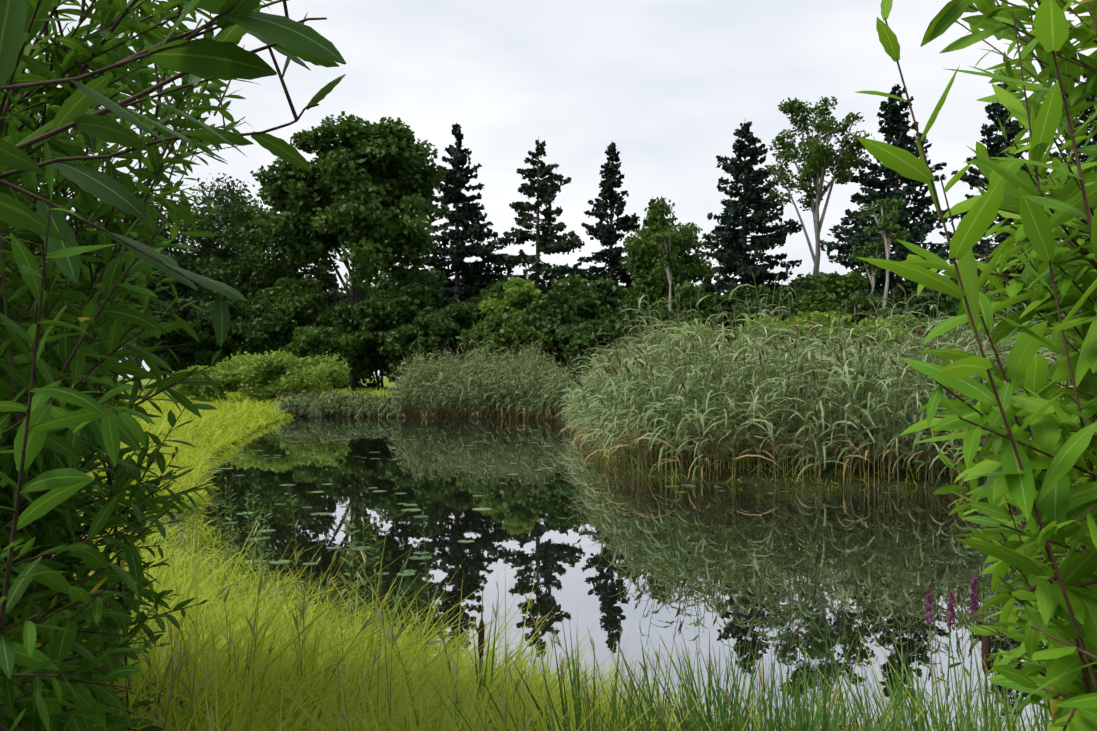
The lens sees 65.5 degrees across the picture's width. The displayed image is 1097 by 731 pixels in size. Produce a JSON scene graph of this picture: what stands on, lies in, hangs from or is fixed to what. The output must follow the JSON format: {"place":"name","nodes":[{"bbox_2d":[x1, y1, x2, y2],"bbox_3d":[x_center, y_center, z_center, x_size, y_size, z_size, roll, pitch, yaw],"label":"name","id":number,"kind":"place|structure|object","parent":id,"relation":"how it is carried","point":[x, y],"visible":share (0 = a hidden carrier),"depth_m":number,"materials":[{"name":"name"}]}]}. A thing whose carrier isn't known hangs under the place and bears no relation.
{"place":"outdoors","nodes":[
{"label":"outdoors","id":0,"kind":"place"},
{"bbox_2d":[82,391,306,513],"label":"shore grass","id":1,"kind":"structure","parent":0,"point":[229,421],"depth_m":24.90,"materials":[{"name":"green plant"}]},
{"bbox_2d":[4,0,1096,376],"label":"sky","id":2,"kind":"structure","parent":0,"point":[670,83],"materials":[{"name":"white"}]},
{"bbox_2d":[38,377,1076,730],"bbox_3d":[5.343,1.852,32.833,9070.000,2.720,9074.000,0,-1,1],"label":"ground","id":3,"kind":"structure","parent":0,"point":[830,479],"depth_m":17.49,"materials":[{"name":"green plant"}]},
{"bbox_2d":[16,245,153,329],"bbox_3d":[-33.057,-3.065,60.586,9.217,11.702,9.819,0,-1,-12],"label":"tree","id":4,"kind":"object","parent":3,"relation":"on","point":[117,295],"visible":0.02,"depth_m":58.29,"materials":[{"name":"green plant"}]},
{"bbox_2d":[0,0,272,730],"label":"willow bush","id":5,"kind":"object","parent":3,"relation":"on","point":[59,418],"visible":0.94,"depth_m":1.44,"materials":[{"name":"green plant"}]},
{"bbox_2d":[0,0,345,345],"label":"tree branch","id":6,"kind":"object","parent":5,"relation":"attached to","point":[222,55],"visible":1,"depth_m":0.91,"materials":[{"name":"green plant"}]},
{"bbox_2d":[121,293,162,389],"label":"tree","id":7,"kind":"object","parent":3,"relation":"on","point":[153,302],"visible":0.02,"depth_m":105.29,"materials":[{"name":"green plant"}]},
{"bbox_2d":[85,187,222,393],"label":"tree","id":8,"kind":"object","parent":3,"relation":"on","point":[166,294],"visible":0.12,"depth_m":78.78,"materials":[{"name":"green plant"}]},
{"bbox_2d":[130,346,187,379],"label":"bush","id":9,"kind":"object","parent":3,"relation":"on","point":[164,377],"depth_m":129.83,"materials":[{"name":"green plant"}]},
{"bbox_2d":[127,296,246,393],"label":"bush","id":10,"kind":"object","parent":3,"relation":"on","point":[193,352],"visible":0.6,"depth_m":66.65,"materials":[{"name":"green plant"}]},
{"bbox_2d":[166,365,242,403],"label":"willow shrub","id":11,"kind":"object","parent":3,"relation":"on","point":[218,374],"visible":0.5,"depth_m":48.69,"materials":[{"name":"green plant"}]},
{"bbox_2d":[155,291,259,367],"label":"tree","id":12,"kind":"object","parent":3,"relation":"on","point":[188,298],"depth_m":96.57,"materials":[{"name":"green plant"}]},
{"bbox_2d":[158,173,271,313],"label":"tree","id":13,"kind":"object","parent":3,"relation":"on","point":[211,246],"visible":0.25,"depth_m":84.68,"materials":[{"name":"green plant"}]},
{"bbox_2d":[223,302,300,384],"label":"bush","id":14,"kind":"object","parent":3,"relation":"on","point":[259,328],"visible":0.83,"depth_m":67.98,"materials":[{"name":"green plant"}]},
{"bbox_2d":[191,197,345,321],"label":"tree","id":15,"kind":"object","parent":3,"relation":"on","point":[250,272],"visible":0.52,"depth_m":76.99,"materials":[{"name":"green plant"}]},
{"bbox_2d":[216,349,351,403],"bbox_3d":[-16.086,0.808,52.057,8.185,3.587,7.925,0,-1,26],"label":"willow shrub","id":16,"kind":"object","parent":3,"relation":"on","point":[270,375],"visible":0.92,"depth_m":50.55,"materials":[{"name":"green plant"}]},
{"bbox_2d":[235,275,339,327],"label":"tree","id":17,"kind":"object","parent":3,"relation":"on","point":[301,301],"visible":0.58,"depth_m":72.51,"materials":[{"name":"green plant"}]},
{"bbox_2d":[178,475,436,644],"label":"bank herbs","id":18,"kind":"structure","parent":3,"relation":"on","point":[262,564],"depth_m":7.74,"materials":[{"name":"green plant"}]},
{"bbox_2d":[279,324,376,393],"bbox_3d":[-16.947,-0.160,66.496,7.039,5.985,7.707,1,-1,-34],"label":"bush","id":19,"kind":"object","parent":3,"relation":"on","point":[310,341],"visible":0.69,"depth_m":64.59,"materials":[{"name":"green plant"}]},
{"bbox_2d":[316,260,347,390],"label":"tree","id":20,"kind":"object","parent":3,"relation":"on","point":[332,286],"visible":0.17,"depth_m":106.62,"materials":[{"name":"green plant"}]},
{"bbox_2d":[98,383,574,402],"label":"bank grass","id":21,"kind":"structure","parent":3,"relation":"on","point":[238,393],"depth_m":56.20,"materials":[{"name":"green plant"}]},
{"bbox_2d":[270,386,412,417],"bbox_3d":[-10.593,2.012,44.759,7.549,2.008,3.337,0,-1,1],"label":"reed clump","id":22,"kind":"object","parent":3,"relation":"on","point":[332,403],"visible":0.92,"depth_m":44.21,"materials":[{"name":"green plant"}]},
{"bbox_2d":[248,111,450,392],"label":"tree","id":23,"kind":"object","parent":3,"relation":"on","point":[364,188],"visible":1,"depth_m":69.11,"materials":[{"name":"green plant"}]},
{"bbox_2d":[323,285,375,308],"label":"tree","id":24,"kind":"object","parent":3,"relation":"on","point":[342,294],"visible":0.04,"depth_m":118.58,"materials":[{"name":"green plant"}]},
{"bbox_2d":[342,374,375,387],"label":"bush","id":25,"kind":"object","parent":3,"relation":"on","point":[360,384],"depth_m":134.96,"materials":[{"name":"green plant"}]},
{"bbox_2d":[328,301,393,391],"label":"tree","id":26,"kind":"object","parent":3,"relation":"on","point":[346,321],"visible":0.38,"depth_m":67.91,"materials":[{"name":"green plant"}]},
{"bbox_2d":[350,282,466,347],"bbox_3d":[-10.192,-1.877,65.916,8.706,9.304,8.882,0,-1,11],"label":"tree","id":27,"kind":"object","parent":3,"relation":"on","point":[388,315],"visible":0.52,"depth_m":63.95,"materials":[{"name":"green plant"}]},
{"bbox_2d":[369,267,449,307],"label":"tree","id":28,"kind":"object","parent":3,"relation":"on","point":[388,289],"visible":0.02,"depth_m":97.68,"materials":[{"name":"green plant"}]},
{"bbox_2d":[379,543,443,656],"bbox_3d":[-0.705,1.430,4.610,0.370,0.959,0.406,0,-1,29],"label":"cattail","id":29,"kind":"object","parent":3,"relation":"on","point":[381,594],"visible":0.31,"depth_m":4.53},
{"bbox_2d":[377,313,466,384],"bbox_3d":[-9.162,-0.498,62.113,6.508,6.501,5.611,0,-1,-13],"label":"bush","id":30,"kind":"object","parent":3,"relation":"on","point":[404,336],"visible":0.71,"depth_m":60.52,"materials":[{"name":"green plant"}]},
{"bbox_2d":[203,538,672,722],"bbox_3d":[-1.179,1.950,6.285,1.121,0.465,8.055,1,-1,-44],"label":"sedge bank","id":31,"kind":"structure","parent":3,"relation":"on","point":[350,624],"depth_m":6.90,"materials":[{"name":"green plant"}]},
{"bbox_2d":[418,303,486,365],"bbox_3d":[-6.657,-0.972,62.713,6.378,7.492,7.164,-1,-1,33],"label":"bush","id":32,"kind":"object","parent":3,"relation":"on","point":[451,321],"visible":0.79,"depth_m":60.09,"materials":[{"name":"green plant"}]},
{"bbox_2d":[400,122,514,364],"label":"spruce","id":33,"kind":"object","parent":3,"relation":"on","point":[458,251],"visible":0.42,"depth_m":87.40,"materials":[{"name":"green plant"}]},
{"bbox_2d":[434,590,498,722],"bbox_3d":[-0.319,1.298,3.226,0.203,1.010,0.536,0,-1,-10],"label":"cattail","id":34,"kind":"object","parent":3,"relation":"on","point":[481,633],"visible":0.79,"depth_m":3.31},
{"bbox_2d":[387,321,578,419],"bbox_3d":[-3.413,0.361,44.774,10.637,5.525,8.977,0,-1,1],"label":"reed bed","id":35,"kind":"object","parent":3,"relation":"on","point":[530,387],"visible":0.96,"depth_m":43.54,"materials":[{"name":"green plant"}]},
{"bbox_2d":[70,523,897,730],"bbox_3d":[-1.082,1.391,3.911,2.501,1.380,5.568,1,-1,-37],"label":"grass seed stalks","id":36,"kind":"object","parent":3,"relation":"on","point":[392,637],"depth_m":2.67,"materials":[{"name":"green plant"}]},
{"bbox_2d":[464,282,505,351],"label":"tree","id":37,"kind":"object","parent":3,"relation":"on","point":[496,291],"visible":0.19,"depth_m":69.45,"materials":[{"name":"green plant"}]},
{"bbox_2d":[472,277,506,294],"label":"tree","id":38,"kind":"object","parent":3,"relation":"on","point":[488,284],"depth_m":100.48,"materials":[{"name":"green plant"}]},
{"bbox_2d":[455,312,553,373],"bbox_3d":[-2.567,-0.403,54.086,5.703,6.111,5.618,0,-1,22],"label":"bush","id":39,"kind":"object","parent":3,"relation":"on","point":[500,328],"visible":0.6,"depth_m":52.57,"materials":[{"name":"green plant"}]},
{"bbox_2d":[478,277,558,366],"bbox_3d":[-2.635,-1.847,62.781,6.291,9.246,6.617,0,-1,-24],"label":"tree","id":40,"kind":"object","parent":3,"relation":"on","point":[520,294],"visible":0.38,"depth_m":60.58,"materials":[{"name":"green plant"}]},
{"bbox_2d":[478,139,585,293],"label":"spruce","id":41,"kind":"object","parent":3,"relation":"on","point":[546,243],"visible":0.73,"depth_m":85.44,"materials":[{"name":"green plant"}]},
{"bbox_2d":[510,288,585,366],"bbox_3d":[0.206,-1.260,57.384,5.942,7.917,5.978,1,-1,-40],"label":"tree","id":42,"kind":"object","parent":3,"relation":"on","point":[553,313],"visible":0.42,"depth_m":56.55,"materials":[{"name":"green plant"}]},
{"bbox_2d":[534,273,614,392],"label":"tree","id":43,"kind":"object","parent":3,"relation":"on","point":[577,284],"visible":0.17,"depth_m":72.94,"materials":[{"name":"green plant"}]},
{"bbox_2d":[556,318,642,385],"bbox_3d":[2.655,-0.163,53.340,5.906,5.637,6.348,1,-1,-37],"label":"bush","id":44,"kind":"object","parent":3,"relation":"on","point":[573,340],"visible":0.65,"depth_m":51.07,"materials":[{"name":"green plant"}]},
{"bbox_2d":[566,142,639,309],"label":"spruce","id":45,"kind":"object","parent":3,"relation":"on","point":[606,235],"visible":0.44,"depth_m":91.70,"materials":[{"name":"green plant"}]},
{"bbox_2d":[570,276,643,322],"bbox_3d":[4.644,-1.911,64.151,7.260,9.480,7.119,0,-1,-29],"label":"tree","id":46,"kind":"object","parent":3,"relation":"on","point":[604,301],"visible":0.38,"depth_m":63.13,"materials":[{"name":"green plant"}]},
{"bbox_2d":[626,199,655,306],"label":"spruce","id":47,"kind":"object","parent":3,"relation":"on","point":[644,220],"depth_m":94.67,"materials":[{"name":"green plant"}]},
{"bbox_2d":[599,304,685,341],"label":"bush","id":48,"kind":"object","parent":3,"relation":"on","point":[636,314],"visible":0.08,"depth_m":55.62,"materials":[{"name":"green plant"}]},
{"bbox_2d":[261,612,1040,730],"bbox_3d":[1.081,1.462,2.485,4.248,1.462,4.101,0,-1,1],"label":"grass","id":49,"kind":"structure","parent":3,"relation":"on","point":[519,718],"depth_m":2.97,"materials":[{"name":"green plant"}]},
{"bbox_2d":[647,229,686,314],"bbox_3d":[8.361,-3.606,61.994,2.765,12.807,3.541,-1,-1,35],"label":"tree","id":50,"kind":"object","parent":3,"relation":"on","point":[668,256],"visible":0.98,"depth_m":61.98,"materials":[{"name":"green plant"}]},
{"bbox_2d":[619,196,718,309],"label":"tree","id":51,"kind":"object","parent":3,"relation":"on","point":[642,257],"visible":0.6,"depth_m":76.05,"materials":[{"name":"leaves"},{"name":"pale bark"}]},
{"bbox_2d":[649,279,705,317],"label":"bush","id":52,"kind":"object","parent":3,"relation":"on","point":[690,293],"visible":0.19,"depth_m":65.71,"materials":[{"name":"green plant"}]},
{"bbox_2d":[636,314,724,352],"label":"bush","id":53,"kind":"object","parent":3,"relation":"on","point":[672,317],"visible":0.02,"depth_m":51.82,"materials":[{"name":"green plant"}]},
{"bbox_2d":[659,320,728,357],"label":"bush","id":54,"kind":"object","parent":3,"relation":"on","point":[688,329],"visible":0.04,"depth_m":41.14,"materials":[{"name":"green plant"}]},
{"bbox_2d":[703,273,720,294],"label":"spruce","id":55,"kind":"object","parent":3,"relation":"on","point":[705,280],"visible":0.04,"depth_m":99.86,"materials":[{"name":"green plant"}]},
{"bbox_2d":[685,291,740,343],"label":"bush","id":56,"kind":"object","parent":3,"relation":"on","point":[708,304],"visible":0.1,"depth_m":58.75,"materials":[{"name":"green plant"}]},
{"bbox_2d":[423,614,1052,730],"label":"sedge","id":57,"kind":"object","parent":3,"relation":"on","point":[801,714],"visible":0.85,"depth_m":2.15,"materials":[{"name":"green plant"}]},
{"bbox_2d":[708,299,797,343],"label":"bush","id":58,"kind":"object","parent":3,"relation":"on","point":[753,306],"visible":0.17,"depth_m":54.12,"materials":[{"name":"green plant"}]},
{"bbox_2d":[696,121,811,303],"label":"spruce","id":59,"kind":"object","parent":3,"relation":"on","point":[732,256],"visible":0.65,"depth_m":86.99,"materials":[{"name":"green plant"}]},
{"bbox_2d":[728,312,798,366],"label":"bush","id":60,"kind":"object","parent":3,"relation":"on","point":[752,323],"visible":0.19,"depth_m":40.05,"materials":[{"name":"green plant"}]},
{"bbox_2d":[727,283,804,311],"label":"bush","id":61,"kind":"object","parent":3,"relation":"on","point":[752,294],"visible":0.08,"depth_m":69.56,"materials":[{"name":"green plant"}]},
{"bbox_2d":[740,272,829,303],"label":"tree","id":62,"kind":"object","parent":3,"relation":"on","point":[800,279],"depth_m":105.58,"materials":[{"name":"green plant"}]},
{"bbox_2d":[781,312,812,324],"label":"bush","id":63,"kind":"object","parent":3,"relation":"on","point":[793,319],"visible":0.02,"depth_m":50.98,"materials":[{"name":"green plant"}]},
{"bbox_2d":[763,96,874,283],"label":"tree","id":64,"kind":"object","parent":3,"relation":"on","point":[822,157],"visible":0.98,"depth_m":89.66,"materials":[{"name":"green plant"}]},
{"bbox_2d":[785,311,858,358],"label":"bush","id":65,"kind":"object","parent":3,"relation":"on","point":[808,317],"visible":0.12,"depth_m":41.01,"materials":[{"name":"green plant"}]},
{"bbox_2d":[552,255,1096,487],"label":"reed bed","id":66,"kind":"object","parent":3,"relation":"on","point":[699,391],"visible":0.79,"depth_m":17.83,"materials":[{"name":"green plant"}]},
{"bbox_2d":[785,271,882,314],"bbox_3d":[20.413,-2.053,61.408,7.134,9.574,6.734,0,-1,0],"label":"bush","id":67,"kind":"object","parent":3,"relation":"on","point":[830,289],"visible":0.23,"depth_m":60.25,"materials":[{"name":"green plant"}]},
{"bbox_2d":[848,237,885,293],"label":"tree","id":68,"kind":"object","parent":3,"relation":"on","point":[875,252],"visible":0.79,"depth_m":60.13,"materials":[{"name":"green plant"}]},
{"bbox_2d":[810,292,925,325],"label":"bush","id":69,"kind":"object","parent":3,"relation":"on","point":[858,301],"visible":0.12,"depth_m":55.88,"materials":[{"name":"green plant"}]},
{"bbox_2d":[849,315,907,359],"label":"bush","id":70,"kind":"object","parent":3,"relation":"on","point":[866,328],"visible":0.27,"depth_m":39.82,"materials":[{"name":"green plant"}]},
{"bbox_2d":[857,198,909,306],"bbox_3d":[23.430,-4.500,59.504,3.052,14.399,3.753,0,-1,-31],"label":"tree","id":71,"kind":"object","parent":3,"relation":"on","point":[884,227],"visible":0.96,"depth_m":59.05,"materials":[{"name":"green plant"}]},
{"bbox_2d":[786,573,990,725],"bbox_3d":[1.305,1.249,2.525,1.133,1.283,0.425,0,-1,12],"label":"cattail","id":72,"kind":"object","parent":3,"relation":"on","point":[986,646],"visible":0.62,"depth_m":2.50},
{"bbox_2d":[885,314,926,355],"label":"bush","id":73,"kind":"object","parent":3,"relation":"on","point":[902,317],"visible":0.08,"depth_m":50.66,"materials":[{"name":"green plant"}]},
{"bbox_2d":[819,84,993,297],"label":"spruce","id":74,"kind":"object","parent":3,"relation":"on","point":[892,115],"visible":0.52,"depth_m":84.64,"materials":[{"name":"green plant"}]},
{"bbox_2d":[878,281,960,324],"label":"bush","id":75,"kind":"object","parent":3,"relation":"on","point":[948,302],"visible":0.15,"depth_m":60.27,"materials":[{"name":"green plant"}]},
{"bbox_2d":[903,315,989,356],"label":"bush","id":76,"kind":"object","parent":3,"relation":"on","point":[923,320],"visible":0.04,"depth_m":50.36,"materials":[{"name":"green plant"}]},
{"bbox_2d":[918,576,984,730],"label":"loosestrife","id":77,"kind":"object","parent":3,"relation":"on","point":[973,606],"visible":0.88,"depth_m":2.87,"materials":[{"name":"purple plant"}]},
{"bbox_2d":[944,275,987,291],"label":"tree","id":78,"kind":"object","parent":3,"relation":"on","point":[954,280],"depth_m":73.30,"materials":[{"name":"green plant"}]},
{"bbox_2d":[956,295,1030,348],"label":"bush","id":79,"kind":"object","parent":3,"relation":"on","point":[1018,305],"visible":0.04,"depth_m":53.60,"materials":[{"name":"green plant"}]},
{"bbox_2d":[897,0,1096,730],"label":"willow bush","id":80,"kind":"object","parent":3,"relation":"on","point":[1053,672],"visible":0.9,"depth_m":1.29,"materials":[{"name":"green plant"}]},
{"bbox_2d":[855,0,1096,691],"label":"willow shoots","id":81,"kind":"object","parent":80,"relation":"attached to","point":[1051,24],"visible":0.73,"depth_m":0.98,"materials":[{"name":"green plant"}]},
{"bbox_2d":[936,82,1062,275],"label":"spruce","id":82,"kind":"object","parent":3,"relation":"on","point":[997,147],"visible":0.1,"depth_m":83.14,"materials":[{"name":"green plant"}]},
{"bbox_2d":[977,239,1079,297],"bbox_3d":[37.346,-3.840,66.137,10.260,13.255,10.713,0,-1,-7],"label":"tree","id":83,"kind":"object","parent":3,"relation":"on","point":[1019,269],"visible":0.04,"depth_m":63.88,"materials":[{"name":"green plant"}]},
{"bbox_2d":[1002,308,1083,359],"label":"bush","id":84,"kind":"object","parent":3,"relation":"on","point":[1042,312],"visible":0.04,"depth_m":50.47,"materials":[{"name":"green plant"}]},
{"bbox_2d":[1047,74,1096,241],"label":"spruce","id":85,"kind":"object","parent":3,"relation":"on","point":[1086,112],"visible":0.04,"depth_m":89.45,"materials":[{"name":"green plant"}]},
{"bbox_2d":[174,417,1082,730],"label":"pond water","id":86,"kind":"structure","parent":0,"point":[610,551],"depth_m":10.16,"materials":[{"name":"liquid"}]},
{"bbox_2d":[208,430,890,575],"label":"lily pads","id":87,"kind":"object","parent":86,"relation":"on","point":[412,557],"visible":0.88,"depth_m":13.48,"materials":[{"name":"green plant"}]}
]}

